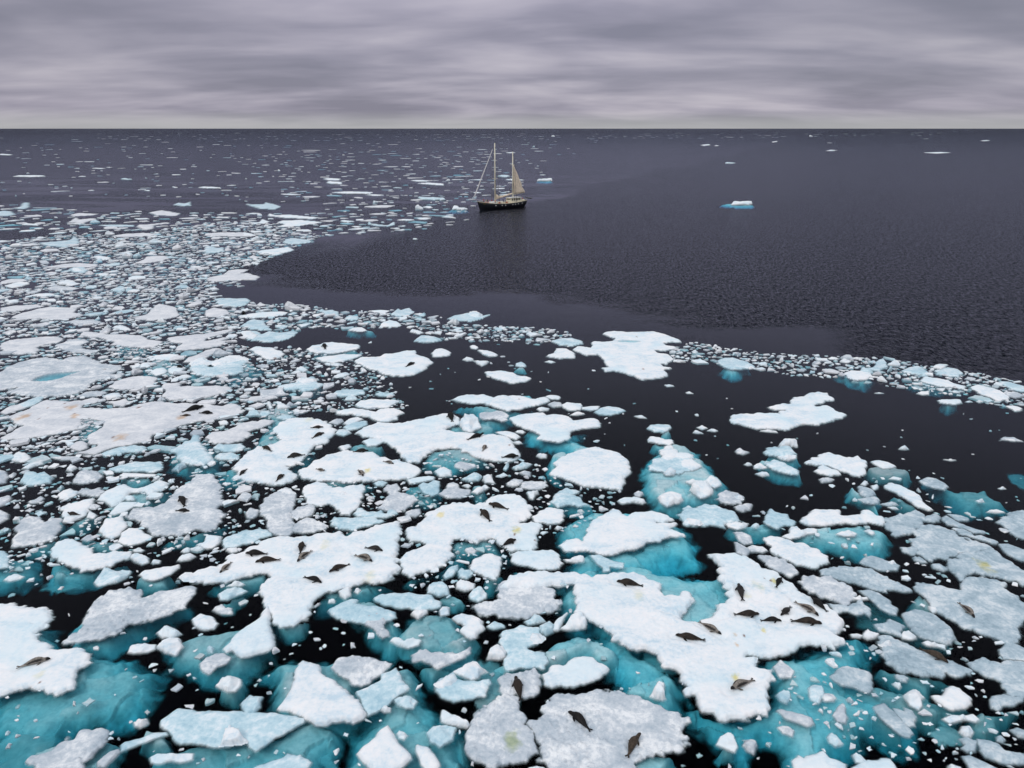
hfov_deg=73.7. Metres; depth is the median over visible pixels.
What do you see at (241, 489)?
brash piece
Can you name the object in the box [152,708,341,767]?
ice floe
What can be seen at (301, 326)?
brash piece
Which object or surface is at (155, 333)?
brash piece
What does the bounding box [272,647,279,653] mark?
brash piece
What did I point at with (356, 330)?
ice chunk
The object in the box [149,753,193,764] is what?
ice chunk
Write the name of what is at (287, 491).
ice chunk
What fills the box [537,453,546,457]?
ice chunk
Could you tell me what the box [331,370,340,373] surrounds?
brash piece
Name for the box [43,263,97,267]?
ice floe
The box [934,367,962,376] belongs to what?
ice floe
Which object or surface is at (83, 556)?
ice floe
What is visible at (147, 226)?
ice floe
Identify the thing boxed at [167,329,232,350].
ice floe
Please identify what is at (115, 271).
brash piece
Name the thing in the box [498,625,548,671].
ice floe
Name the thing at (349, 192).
ice floe
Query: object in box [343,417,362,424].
ice floe
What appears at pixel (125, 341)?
ice floe
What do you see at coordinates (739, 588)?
seal
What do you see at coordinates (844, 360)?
brash piece
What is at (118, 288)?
ice floe
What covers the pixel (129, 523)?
brash piece
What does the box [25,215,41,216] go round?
brash piece
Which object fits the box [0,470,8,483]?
ice chunk
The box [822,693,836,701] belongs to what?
ice chunk
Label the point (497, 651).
ice chunk
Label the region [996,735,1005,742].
ice chunk
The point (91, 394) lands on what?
ice floe
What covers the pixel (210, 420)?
brash piece
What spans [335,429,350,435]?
ice chunk
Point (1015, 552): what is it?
ice floe
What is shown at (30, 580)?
brash piece
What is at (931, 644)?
ice chunk
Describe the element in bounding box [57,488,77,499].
ice floe
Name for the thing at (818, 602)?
seal
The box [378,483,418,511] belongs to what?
ice floe
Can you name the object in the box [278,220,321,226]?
ice floe
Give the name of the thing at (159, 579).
ice floe
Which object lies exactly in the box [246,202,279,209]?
ice floe
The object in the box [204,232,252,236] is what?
ice floe
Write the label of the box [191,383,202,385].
brash piece
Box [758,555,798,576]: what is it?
ice floe
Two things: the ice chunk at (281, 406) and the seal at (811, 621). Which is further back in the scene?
the ice chunk at (281, 406)
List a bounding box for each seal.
[16,657,49,668]
[67,511,79,514]
[178,496,186,506]
[181,404,203,411]
[219,562,231,572]
[245,549,266,556]
[255,556,280,562]
[262,445,272,450]
[287,452,303,457]
[297,550,312,561]
[298,541,305,553]
[303,576,321,582]
[312,432,323,437]
[329,563,349,571]
[354,448,368,452]
[354,553,371,561]
[366,545,382,551]
[446,412,453,421]
[467,432,483,439]
[480,509,491,521]
[488,502,508,509]
[500,538,515,546]
[501,453,518,457]
[511,676,522,700]
[568,710,592,731]
[617,578,642,586]
[625,732,640,757]
[676,632,704,640]
[698,621,720,633]
[730,678,754,689]
[734,610,758,617]
[735,583,744,600]
[760,616,781,622]
[775,577,782,587]
[781,606,790,614]
[790,617,821,625]
[794,601,818,615]
[812,597,827,611]
[918,647,947,662]
[957,602,974,617]
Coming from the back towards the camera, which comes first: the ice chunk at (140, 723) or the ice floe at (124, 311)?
the ice floe at (124, 311)
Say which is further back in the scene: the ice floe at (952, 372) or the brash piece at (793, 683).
the ice floe at (952, 372)
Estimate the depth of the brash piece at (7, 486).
73.42 m
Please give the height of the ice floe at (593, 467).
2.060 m
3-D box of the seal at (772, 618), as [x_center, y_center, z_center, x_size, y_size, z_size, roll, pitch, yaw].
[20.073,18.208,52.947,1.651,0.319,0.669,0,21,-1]
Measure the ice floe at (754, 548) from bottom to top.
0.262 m
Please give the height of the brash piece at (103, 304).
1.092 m
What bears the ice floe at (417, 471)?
on the sea
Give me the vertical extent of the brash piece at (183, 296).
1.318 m
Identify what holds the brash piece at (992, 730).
on the sea
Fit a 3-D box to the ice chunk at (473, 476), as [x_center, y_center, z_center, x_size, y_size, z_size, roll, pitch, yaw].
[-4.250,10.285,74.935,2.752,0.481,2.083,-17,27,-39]
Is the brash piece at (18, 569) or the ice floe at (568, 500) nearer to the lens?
the brash piece at (18, 569)
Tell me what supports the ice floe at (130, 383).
on the sea
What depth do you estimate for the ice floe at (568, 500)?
70.38 m
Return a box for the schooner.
[472,143,531,213]
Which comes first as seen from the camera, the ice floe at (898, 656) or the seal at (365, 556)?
the ice floe at (898, 656)
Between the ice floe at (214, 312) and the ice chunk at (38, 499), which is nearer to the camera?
the ice chunk at (38, 499)
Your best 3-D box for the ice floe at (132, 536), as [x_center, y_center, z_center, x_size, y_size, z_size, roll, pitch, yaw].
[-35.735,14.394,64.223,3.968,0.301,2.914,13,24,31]
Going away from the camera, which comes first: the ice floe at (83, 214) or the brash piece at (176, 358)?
the brash piece at (176, 358)
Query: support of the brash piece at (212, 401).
on the sea
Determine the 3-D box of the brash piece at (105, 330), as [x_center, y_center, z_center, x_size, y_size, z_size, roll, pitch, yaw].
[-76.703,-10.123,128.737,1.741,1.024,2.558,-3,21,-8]
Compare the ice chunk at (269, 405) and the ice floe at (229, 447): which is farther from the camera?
the ice chunk at (269, 405)
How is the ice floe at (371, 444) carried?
on the sea
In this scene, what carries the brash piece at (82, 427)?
on the sea
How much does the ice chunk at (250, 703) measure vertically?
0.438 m
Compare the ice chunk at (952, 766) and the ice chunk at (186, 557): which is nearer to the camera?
the ice chunk at (952, 766)
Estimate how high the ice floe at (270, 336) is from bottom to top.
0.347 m
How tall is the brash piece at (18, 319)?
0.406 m
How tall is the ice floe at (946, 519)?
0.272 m
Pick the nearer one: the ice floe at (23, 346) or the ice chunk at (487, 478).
the ice chunk at (487, 478)
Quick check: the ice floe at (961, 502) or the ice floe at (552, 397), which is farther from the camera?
the ice floe at (552, 397)
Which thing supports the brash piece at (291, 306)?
on the sea
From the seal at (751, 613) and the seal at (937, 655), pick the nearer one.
the seal at (937, 655)
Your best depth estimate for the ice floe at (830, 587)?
56.76 m
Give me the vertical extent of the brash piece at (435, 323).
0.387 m
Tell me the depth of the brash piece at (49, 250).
213.18 m
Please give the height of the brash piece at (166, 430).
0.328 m
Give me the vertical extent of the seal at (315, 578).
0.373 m
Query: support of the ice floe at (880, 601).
on the sea
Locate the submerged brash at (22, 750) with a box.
[0,651,963,767]
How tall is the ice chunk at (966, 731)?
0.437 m
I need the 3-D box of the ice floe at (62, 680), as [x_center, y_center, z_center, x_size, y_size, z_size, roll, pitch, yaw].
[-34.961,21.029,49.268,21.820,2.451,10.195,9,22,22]
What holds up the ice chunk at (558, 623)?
on the sea
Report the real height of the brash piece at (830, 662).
0.359 m
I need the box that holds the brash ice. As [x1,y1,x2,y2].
[0,131,1023,767]
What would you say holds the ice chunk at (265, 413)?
on the sea
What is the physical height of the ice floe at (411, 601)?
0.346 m
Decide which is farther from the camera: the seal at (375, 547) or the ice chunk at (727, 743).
the seal at (375, 547)
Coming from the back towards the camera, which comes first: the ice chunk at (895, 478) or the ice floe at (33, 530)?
the ice chunk at (895, 478)
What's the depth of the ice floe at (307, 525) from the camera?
65.77 m
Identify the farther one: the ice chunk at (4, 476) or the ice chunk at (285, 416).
the ice chunk at (285, 416)
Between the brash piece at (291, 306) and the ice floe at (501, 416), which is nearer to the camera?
the ice floe at (501, 416)
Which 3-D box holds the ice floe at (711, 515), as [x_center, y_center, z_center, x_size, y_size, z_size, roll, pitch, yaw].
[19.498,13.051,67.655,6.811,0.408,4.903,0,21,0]
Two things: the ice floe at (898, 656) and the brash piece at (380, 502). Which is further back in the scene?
the brash piece at (380, 502)
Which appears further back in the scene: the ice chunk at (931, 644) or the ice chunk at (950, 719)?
the ice chunk at (931, 644)
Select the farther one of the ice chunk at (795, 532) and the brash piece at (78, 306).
the brash piece at (78, 306)
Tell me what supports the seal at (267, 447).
on the ice floe at (290, 436)
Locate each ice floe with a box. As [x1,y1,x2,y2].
[0,211,14,215]
[0,279,25,284]
[0,304,43,311]
[0,336,62,354]
[0,355,124,396]
[0,397,242,454]
[0,404,25,414]
[0,551,38,592]
[0,602,159,744]
[11,306,82,319]
[11,516,66,557]
[13,175,42,176]
[17,203,28,208]
[20,397,42,407]
[25,728,123,767]
[40,235,78,247]
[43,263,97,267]
[46,285,78,290]
[50,539,131,592]
[55,339,97,353]
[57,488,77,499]
[60,498,96,532]
[62,586,196,658]
[67,218,95,223]
[67,319,99,324]
[68,267,87,272]
[70,213,95,215]
[70,441,87,450]
[73,469,102,483]
[76,391,106,396]
[77,487,104,496]
[80,332,162,353]
[97,480,171,519]
[98,225,133,226]
[99,516,127,539]
[102,445,147,456]
[107,398,127,406]
[108,461,162,472]
[109,376,157,389]
[109,502,136,515]
[110,286,124,291]
[112,233,152,236]
[113,309,134,313]
[117,528,152,545]
[119,473,156,493]
[120,731,171,756]
[125,474,226,547]
[134,256,168,263]
[135,304,180,320]
[136,222,168,229]
[137,564,179,595]
[150,210,178,215]
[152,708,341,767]
[162,383,232,400]
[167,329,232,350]
[170,435,219,476]
[170,605,274,686]
[174,202,191,205]
[178,521,402,641]
[184,348,219,362]
[189,360,248,376]
[199,653,230,674]
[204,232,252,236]
[204,246,224,252]
[205,308,230,316]
[205,419,273,443]
[206,337,229,342]
[207,273,259,281]
[213,443,245,451]
[214,298,249,306]
[219,416,337,487]
[222,529,271,548]
[225,269,246,273]
[240,311,287,318]
[240,319,271,330]
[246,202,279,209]
[246,331,297,341]
[248,346,283,359]
[248,396,277,401]
[254,753,311,767]
[258,247,292,254]
[259,487,295,535]
[263,660,385,733]
[268,214,318,218]
[277,376,322,391]
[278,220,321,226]
[283,238,312,244]
[291,504,314,518]
[292,517,326,533]
[298,450,414,491]
[302,481,365,514]
[306,342,359,357]
[315,354,361,362]
[317,309,338,316]
[326,181,341,183]
[328,599,395,623]
[330,515,383,535]
[331,655,391,686]
[332,191,372,193]
[334,389,364,396]
[336,408,403,421]
[339,444,350,450]
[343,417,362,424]
[343,421,367,430]
[345,315,358,320]
[349,438,383,455]
[350,668,467,767]
[353,508,397,517]
[353,602,401,659]
[354,350,432,376]
[355,399,399,408]
[355,413,519,474]
[356,725,411,767]
[368,222,394,226]
[371,310,388,312]
[373,592,440,609]
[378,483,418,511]
[379,320,400,327]
[390,308,414,316]
[396,613,484,664]
[399,494,542,584]
[405,476,440,506]
[407,466,420,479]
[411,647,470,687]
[414,335,441,342]
[415,744,439,767]
[418,197,444,199]
[418,480,439,495]
[419,183,443,184]
[431,348,450,356]
[434,672,491,701]
[439,482,470,497]
[448,313,489,321]
[449,205,466,212]
[452,394,549,432]
[464,693,538,767]
[469,553,501,596]
[472,580,562,619]
[478,350,497,356]
[479,410,508,421]
[485,370,530,383]
[496,431,519,439]
[497,553,916,767]
[497,668,541,698]
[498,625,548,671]
[509,412,600,453]
[510,550,566,593]
[513,362,525,373]
[520,481,547,489]
[526,689,690,767]
[532,507,563,523]
[537,178,551,183]
[542,656,609,687]
[545,395,560,399]
[546,447,630,489]
[547,348,574,358]
[548,401,561,407]
[548,488,592,516]
[552,338,582,346]
[557,509,700,576]
[562,402,581,410]
[573,331,680,379]
[581,406,599,410]
[590,555,623,571]
[594,406,624,414]
[602,367,613,371]
[641,444,726,516]
[647,424,670,438]
[648,436,673,452]
[659,445,693,460]
[677,504,739,527]
[681,459,701,470]
[716,490,744,504]
[717,357,754,380]
[729,392,845,430]
[734,532,752,544]
[734,542,749,555]
[747,545,767,552]
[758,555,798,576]
[759,459,800,484]
[763,445,796,456]
[763,509,795,528]
[763,536,828,568]
[777,709,813,726]
[791,751,845,767]
[794,510,925,561]
[798,575,856,605]
[799,509,884,525]
[804,452,866,476]
[814,465,840,476]
[819,566,911,592]
[829,600,870,616]
[829,666,872,693]
[835,370,871,390]
[846,486,879,515]
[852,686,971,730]
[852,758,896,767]
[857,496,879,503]
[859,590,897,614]
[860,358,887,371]
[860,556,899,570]
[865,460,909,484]
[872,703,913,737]
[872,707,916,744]
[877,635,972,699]
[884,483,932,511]
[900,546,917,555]
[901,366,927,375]
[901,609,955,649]
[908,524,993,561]
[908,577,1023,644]
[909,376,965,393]
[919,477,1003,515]
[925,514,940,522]
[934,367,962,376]
[937,399,961,412]
[941,515,985,533]
[946,548,1023,585]
[948,514,968,520]
[952,528,998,543]
[962,755,995,767]
[967,657,1023,696]
[968,694,1023,740]
[970,384,1009,400]
[976,739,1023,764]
[996,510,1023,539]
[998,381,1023,391]
[998,544,1023,560]
[999,644,1023,661]
[1001,437,1022,441]
[1005,405,1021,411]
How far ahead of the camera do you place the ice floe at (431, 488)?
72.84 m
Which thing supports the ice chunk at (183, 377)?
on the sea
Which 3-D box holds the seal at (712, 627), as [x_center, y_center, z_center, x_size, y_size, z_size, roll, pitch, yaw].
[15.133,18.514,52.203,0.734,0.408,1.968,-18,27,-39]
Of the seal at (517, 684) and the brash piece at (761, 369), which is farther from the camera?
the brash piece at (761, 369)
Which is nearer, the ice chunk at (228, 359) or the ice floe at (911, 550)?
the ice floe at (911, 550)
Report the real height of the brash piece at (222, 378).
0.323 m
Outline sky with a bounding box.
[0,0,1023,128]
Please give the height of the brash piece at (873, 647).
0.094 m
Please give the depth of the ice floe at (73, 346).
119.99 m
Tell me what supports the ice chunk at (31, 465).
on the sea
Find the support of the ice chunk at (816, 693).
on the sea
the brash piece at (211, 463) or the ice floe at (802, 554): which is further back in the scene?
the brash piece at (211, 463)
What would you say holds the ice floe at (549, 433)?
on the sea
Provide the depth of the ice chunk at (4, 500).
70.39 m
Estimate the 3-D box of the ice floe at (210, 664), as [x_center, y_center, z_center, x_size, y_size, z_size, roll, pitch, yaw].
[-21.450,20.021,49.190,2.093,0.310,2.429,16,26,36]
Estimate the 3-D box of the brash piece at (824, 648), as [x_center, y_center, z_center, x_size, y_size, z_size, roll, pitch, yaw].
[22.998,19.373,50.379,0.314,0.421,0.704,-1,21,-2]
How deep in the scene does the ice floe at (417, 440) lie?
83.18 m
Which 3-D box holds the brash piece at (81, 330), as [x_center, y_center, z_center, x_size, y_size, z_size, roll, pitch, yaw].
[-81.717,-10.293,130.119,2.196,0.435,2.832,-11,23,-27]
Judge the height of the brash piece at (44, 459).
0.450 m
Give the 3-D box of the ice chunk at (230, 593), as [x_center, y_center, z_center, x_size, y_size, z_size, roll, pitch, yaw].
[-23.131,17.976,56.623,2.563,1.940,2.049,0,21,0]
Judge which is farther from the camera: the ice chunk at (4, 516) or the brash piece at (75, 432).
the brash piece at (75, 432)
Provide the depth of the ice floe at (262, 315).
140.31 m
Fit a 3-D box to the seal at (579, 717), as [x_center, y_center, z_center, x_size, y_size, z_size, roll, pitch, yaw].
[4.431,21.592,44.074,0.758,0.419,2.069,-16,26,-37]
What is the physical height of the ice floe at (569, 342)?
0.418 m
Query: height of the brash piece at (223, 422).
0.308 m
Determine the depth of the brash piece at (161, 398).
96.61 m
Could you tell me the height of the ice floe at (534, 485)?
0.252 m
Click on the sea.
(533, 212)
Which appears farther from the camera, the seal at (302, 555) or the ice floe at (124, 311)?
the ice floe at (124, 311)
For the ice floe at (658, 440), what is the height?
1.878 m
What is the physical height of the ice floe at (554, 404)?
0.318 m
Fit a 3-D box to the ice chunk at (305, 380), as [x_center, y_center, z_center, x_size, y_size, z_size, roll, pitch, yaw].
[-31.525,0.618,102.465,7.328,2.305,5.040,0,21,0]
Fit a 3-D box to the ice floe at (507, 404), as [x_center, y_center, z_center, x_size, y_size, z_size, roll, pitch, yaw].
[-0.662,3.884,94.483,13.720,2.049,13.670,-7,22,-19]
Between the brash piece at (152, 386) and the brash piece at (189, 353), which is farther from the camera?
the brash piece at (189, 353)
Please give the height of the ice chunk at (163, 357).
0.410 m
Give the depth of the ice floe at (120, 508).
68.99 m
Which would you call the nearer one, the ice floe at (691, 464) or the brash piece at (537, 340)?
the ice floe at (691, 464)
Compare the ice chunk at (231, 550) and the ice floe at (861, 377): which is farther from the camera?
the ice floe at (861, 377)
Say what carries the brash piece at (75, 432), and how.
on the sea
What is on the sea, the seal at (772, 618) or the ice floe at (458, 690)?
the ice floe at (458, 690)
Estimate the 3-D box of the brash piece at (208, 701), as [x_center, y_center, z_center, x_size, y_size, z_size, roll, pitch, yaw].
[-20.431,21.391,46.156,0.632,0.331,0.632,-5,21,-12]
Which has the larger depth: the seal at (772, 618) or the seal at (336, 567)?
the seal at (336, 567)
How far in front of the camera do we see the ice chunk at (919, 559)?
60.67 m
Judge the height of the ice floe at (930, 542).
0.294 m
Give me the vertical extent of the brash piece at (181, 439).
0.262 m
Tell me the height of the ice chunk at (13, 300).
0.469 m
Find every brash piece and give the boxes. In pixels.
[0,224,21,226]
[0,289,9,292]
[0,350,16,354]
[0,415,9,420]
[0,454,13,463]
[0,485,12,491]
[0,527,10,535]
[2,330,15,333]
[5,282,29,287]
[7,276,23,278]
[7,426,13,432]
[8,318,24,321]
[9,243,22,247]
[9,437,29,446]
[13,516,22,523]
[14,567,23,571]
[17,486,26,491]
[21,561,30,566]
[24,455,51,466]
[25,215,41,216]
[26,578,34,582]
[29,547,38,552]
[35,510,44,516]
[37,322,51,328]
[39,260,48,264]
[40,249,59,251]
[48,463,58,468]
[53,447,65,451]
[57,485,64,491]
[59,528,75,536]
[65,329,77,333]
[65,440,73,446]
[70,304,83,308]
[70,430,81,434]
[70,457,83,463]
[77,328,89,332]
[78,425,87,430]
[80,467,92,470]
[82,698,95,706]
[83,312,104,316]
[84,271,94,276]
[86,285,96,288]
[89,504,100,509]
[90,385,101,390]
[93,420,104,424]
[98,355,108,360]
[99,302,108,307]
[100,327,110,333]
[102,470,113,475]
[103,270,119,272]
[104,263,120,266]
[107,476,119,482]
[109,544,122,550]
[112,306,124,310]
[115,242,126,248]
[120,512,127,516]
[124,360,138,363]
[126,521,132,526]
[128,275,145,279]
[129,387,141,392]
[130,364,139,369]
[131,368,142,375]
[133,254,141,257]
[133,502,144,507]
[138,323,153,328]
[140,385,160,389]
[141,386,147,394]
[143,328,152,332]
[146,445,175,453]
[146,492,163,499]
[148,238,161,243]
[148,449,160,453]
[149,331,161,334]
[153,388,163,392]
[154,433,164,438]
[157,318,166,324]
[157,396,165,401]
[157,538,162,546]
[162,548,171,554]
[163,428,176,432]
[165,436,175,439]
[169,355,184,361]
[170,684,182,692]
[172,244,181,250]
[172,462,186,473]
[173,285,188,289]
[173,371,185,374]
[177,438,187,441]
[179,293,188,298]
[180,351,197,356]
[183,534,189,540]
[184,704,193,708]
[186,302,202,306]
[186,396,203,402]
[190,430,204,435]
[190,546,204,553]
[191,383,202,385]
[194,377,211,382]
[194,653,204,659]
[197,399,216,404]
[203,418,214,422]
[205,698,214,705]
[207,461,215,466]
[213,349,232,357]
[215,472,226,476]
[216,372,228,377]
[217,377,227,381]
[218,420,227,425]
[219,415,234,420]
[222,499,239,507]
[225,378,236,382]
[226,334,237,337]
[235,485,251,494]
[237,492,251,502]
[238,599,248,605]
[239,373,248,378]
[244,388,254,391]
[245,410,260,417]
[248,403,264,408]
[250,493,259,500]
[256,364,268,368]
[260,387,288,397]
[260,429,268,432]
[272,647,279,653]
[275,325,287,329]
[285,301,302,311]
[286,402,297,407]
[291,396,311,401]
[297,323,311,328]
[297,373,306,377]
[300,392,312,397]
[313,399,323,403]
[315,445,322,449]
[323,382,334,390]
[326,393,336,399]
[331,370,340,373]
[333,748,339,755]
[341,326,353,330]
[348,378,355,384]
[365,205,394,207]
[367,633,374,638]
[375,500,383,504]
[397,515,411,523]
[401,543,411,547]
[408,221,427,223]
[430,321,439,324]
[430,567,438,572]
[453,319,458,325]
[454,332,466,337]
[456,560,468,563]
[474,547,484,552]
[496,473,506,477]
[503,462,508,471]
[526,332,540,337]
[535,338,549,342]
[569,513,580,517]
[599,506,607,511]
[691,359,708,364]
[755,367,765,371]
[765,742,771,748]
[790,680,797,686]
[810,677,819,682]
[815,357,829,361]
[821,644,826,651]
[822,369,839,373]
[825,658,837,668]
[829,652,841,657]
[834,722,842,729]
[840,358,850,363]
[841,355,853,361]
[841,543,847,548]
[849,722,855,728]
[849,742,855,749]
[868,644,877,651]
[877,376,886,382]
[887,360,899,366]
[896,385,904,388]
[901,378,911,382]
[901,575,910,581]
[905,746,914,754]
[917,709,931,715]
[964,377,975,380]
[968,395,990,403]
[987,728,998,733]
[994,641,1003,644]
[999,528,1009,532]
[1002,732,1009,736]
[1004,391,1023,398]
[1008,711,1018,715]
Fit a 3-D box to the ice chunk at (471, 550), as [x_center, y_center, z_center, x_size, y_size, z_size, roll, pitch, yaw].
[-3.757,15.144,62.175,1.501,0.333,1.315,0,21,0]
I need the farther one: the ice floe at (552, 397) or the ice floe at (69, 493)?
the ice floe at (552, 397)
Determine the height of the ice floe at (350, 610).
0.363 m
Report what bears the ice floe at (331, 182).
on the sea
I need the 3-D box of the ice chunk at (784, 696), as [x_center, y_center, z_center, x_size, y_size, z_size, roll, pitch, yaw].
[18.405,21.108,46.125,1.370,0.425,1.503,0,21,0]
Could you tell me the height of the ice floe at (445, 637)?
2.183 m
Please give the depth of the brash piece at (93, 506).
68.96 m
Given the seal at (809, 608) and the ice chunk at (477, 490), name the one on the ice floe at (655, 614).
the seal at (809, 608)
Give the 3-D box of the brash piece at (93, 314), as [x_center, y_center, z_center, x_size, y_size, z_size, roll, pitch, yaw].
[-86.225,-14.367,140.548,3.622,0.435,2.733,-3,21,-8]
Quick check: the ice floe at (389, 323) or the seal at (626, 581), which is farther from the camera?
the ice floe at (389, 323)
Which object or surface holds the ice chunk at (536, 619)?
on the sea
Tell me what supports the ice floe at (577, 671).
on the sea
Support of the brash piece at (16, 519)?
on the sea
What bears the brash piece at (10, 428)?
on the sea
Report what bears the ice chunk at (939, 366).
on the sea
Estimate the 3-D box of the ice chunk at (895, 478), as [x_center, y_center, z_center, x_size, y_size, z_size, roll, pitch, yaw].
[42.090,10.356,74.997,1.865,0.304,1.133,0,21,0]
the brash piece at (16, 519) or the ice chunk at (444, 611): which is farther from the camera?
the brash piece at (16, 519)
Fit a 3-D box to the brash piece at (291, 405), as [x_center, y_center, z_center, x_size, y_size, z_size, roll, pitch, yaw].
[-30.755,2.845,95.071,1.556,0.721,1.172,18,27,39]
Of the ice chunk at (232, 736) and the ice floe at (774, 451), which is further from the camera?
the ice floe at (774, 451)
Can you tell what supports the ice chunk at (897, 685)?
on the sea
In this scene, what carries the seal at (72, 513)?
on the ice floe at (81, 508)
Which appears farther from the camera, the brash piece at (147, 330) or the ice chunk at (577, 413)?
the brash piece at (147, 330)
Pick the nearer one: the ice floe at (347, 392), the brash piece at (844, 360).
the ice floe at (347, 392)
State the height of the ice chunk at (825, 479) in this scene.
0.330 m
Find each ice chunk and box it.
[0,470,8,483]
[0,495,11,505]
[0,510,8,522]
[4,574,23,581]
[5,299,18,301]
[11,451,30,461]
[20,471,53,485]
[22,461,42,468]
[28,496,43,503]
[32,293,53,296]
[46,358,59,361]
[50,456,74,460]
[57,280,80,285]
[67,464,76,470]
[81,534,93,541]
[87,511,96,518]
[94,256,109,260]
[94,567,130,586]
[97,749,120,767]
[103,393,121,398]
[112,325,129,330]
[125,495,134,500]
[128,643,156,653]
[130,553,148,564]
[133,548,143,551]
[134,719,148,727]
[140,360,174,376]
[148,354,177,359]
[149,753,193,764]
[150,368,166,375]
[151,559,160,563]
[156,637,183,655]
[157,625,181,638]
[168,366,185,374]
[173,375,191,379]
[177,553,195,561]
[179,572,195,582]
[181,547,189,552]
[189,357,262,384]
[192,613,217,630]
[196,535,221,548]
[206,645,213,652]
[211,355,248,365]
[212,604,232,614]
[215,452,239,459]
[216,676,245,705]
[218,586,246,612]
[219,725,247,746]
[226,547,237,552]
[226,581,244,586]
[241,331,257,338]
[241,695,262,712]
[245,508,258,518]
[249,219,268,223]
[259,410,269,416]
[261,407,293,419]
[266,401,272,408]
[276,403,289,408]
[277,488,295,493]
[283,377,322,398]
[296,366,307,372]
[329,419,343,424]
[334,372,349,377]
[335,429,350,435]
[339,586,350,599]
[344,396,357,400]
[347,327,375,336]
[374,481,386,486]
[375,392,393,396]
[381,705,390,712]
[390,637,420,648]
[394,696,417,708]
[396,731,407,739]
[405,509,420,516]
[410,329,422,333]
[411,609,427,618]
[426,725,456,747]
[427,581,464,611]
[433,674,456,688]
[434,467,451,476]
[439,607,449,615]
[440,710,469,727]
[443,565,458,578]
[453,661,487,679]
[454,462,475,470]
[456,579,474,590]
[458,568,472,578]
[459,413,481,432]
[461,472,482,481]
[462,357,472,360]
[462,484,486,503]
[465,547,476,553]
[468,311,482,316]
[469,586,486,601]
[472,485,488,493]
[473,360,488,365]
[482,474,494,483]
[487,621,504,629]
[487,644,505,659]
[495,633,618,683]
[506,479,522,486]
[512,462,531,469]
[519,470,530,476]
[525,614,545,624]
[527,490,538,499]
[537,407,548,410]
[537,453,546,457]
[539,621,553,635]
[553,612,567,630]
[561,611,586,629]
[564,555,584,562]
[571,412,583,415]
[618,497,645,503]
[626,679,665,704]
[634,491,643,496]
[658,491,682,506]
[663,467,675,475]
[686,479,713,498]
[687,518,703,525]
[705,475,721,487]
[716,732,737,764]
[721,201,754,208]
[724,521,781,542]
[734,495,743,499]
[735,448,748,454]
[735,503,752,511]
[742,739,756,753]
[749,657,757,662]
[750,523,759,528]
[754,463,766,468]
[756,471,769,476]
[762,429,777,432]
[766,454,799,468]
[773,660,793,678]
[776,690,790,703]
[777,726,793,736]
[778,438,797,447]
[782,526,816,539]
[808,685,823,703]
[819,477,834,482]
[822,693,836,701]
[826,733,843,746]
[832,703,847,723]
[836,530,856,536]
[845,697,853,703]
[850,633,862,637]
[852,753,865,762]
[853,595,867,599]
[863,629,878,639]
[864,529,874,534]
[871,484,878,489]
[873,619,904,636]
[878,640,891,647]
[880,501,898,505]
[889,476,901,479]
[892,682,900,688]
[894,674,908,681]
[901,630,915,639]
[903,689,924,710]
[912,556,926,562]
[916,391,928,394]
[922,641,945,649]
[928,606,936,612]
[931,563,947,571]
[933,364,946,369]
[942,714,979,723]
[947,764,960,767]
[958,737,976,752]
[959,726,973,737]
[987,509,1004,512]
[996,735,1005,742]
[1010,727,1023,738]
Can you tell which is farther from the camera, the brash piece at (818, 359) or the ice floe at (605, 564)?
the brash piece at (818, 359)
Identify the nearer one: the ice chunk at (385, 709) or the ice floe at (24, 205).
the ice chunk at (385, 709)
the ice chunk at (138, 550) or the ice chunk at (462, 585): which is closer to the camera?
the ice chunk at (462, 585)
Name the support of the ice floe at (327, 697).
on the sea
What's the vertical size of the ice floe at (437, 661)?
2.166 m
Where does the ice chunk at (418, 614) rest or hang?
on the sea
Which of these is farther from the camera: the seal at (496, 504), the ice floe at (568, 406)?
the ice floe at (568, 406)
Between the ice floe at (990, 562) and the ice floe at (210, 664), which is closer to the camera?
the ice floe at (210, 664)
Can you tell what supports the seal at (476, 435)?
on the ice floe at (417, 440)
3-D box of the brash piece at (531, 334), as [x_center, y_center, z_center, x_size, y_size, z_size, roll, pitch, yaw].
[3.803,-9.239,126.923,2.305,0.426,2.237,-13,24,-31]
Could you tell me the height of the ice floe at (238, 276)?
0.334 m
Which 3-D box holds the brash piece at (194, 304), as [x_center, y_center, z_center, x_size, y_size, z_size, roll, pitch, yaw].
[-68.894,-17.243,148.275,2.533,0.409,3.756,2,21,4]
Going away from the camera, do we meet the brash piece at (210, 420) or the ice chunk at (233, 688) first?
the ice chunk at (233, 688)
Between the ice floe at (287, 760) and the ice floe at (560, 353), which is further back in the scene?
the ice floe at (560, 353)
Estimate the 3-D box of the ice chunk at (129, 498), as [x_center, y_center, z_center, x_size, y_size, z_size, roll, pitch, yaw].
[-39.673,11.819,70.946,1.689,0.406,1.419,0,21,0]
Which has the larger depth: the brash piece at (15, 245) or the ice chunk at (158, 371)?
the brash piece at (15, 245)
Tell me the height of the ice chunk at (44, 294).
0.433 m
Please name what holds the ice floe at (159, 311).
on the sea
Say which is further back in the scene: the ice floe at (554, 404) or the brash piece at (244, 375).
the brash piece at (244, 375)
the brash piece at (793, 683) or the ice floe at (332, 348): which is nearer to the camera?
the brash piece at (793, 683)
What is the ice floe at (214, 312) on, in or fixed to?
on the sea
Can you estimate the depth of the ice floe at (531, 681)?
47.16 m
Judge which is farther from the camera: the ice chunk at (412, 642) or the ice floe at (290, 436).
the ice floe at (290, 436)
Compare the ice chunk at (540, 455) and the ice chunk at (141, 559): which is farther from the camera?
the ice chunk at (540, 455)
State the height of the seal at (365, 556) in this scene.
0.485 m
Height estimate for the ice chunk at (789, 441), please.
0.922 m
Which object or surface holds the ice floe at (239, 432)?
on the sea

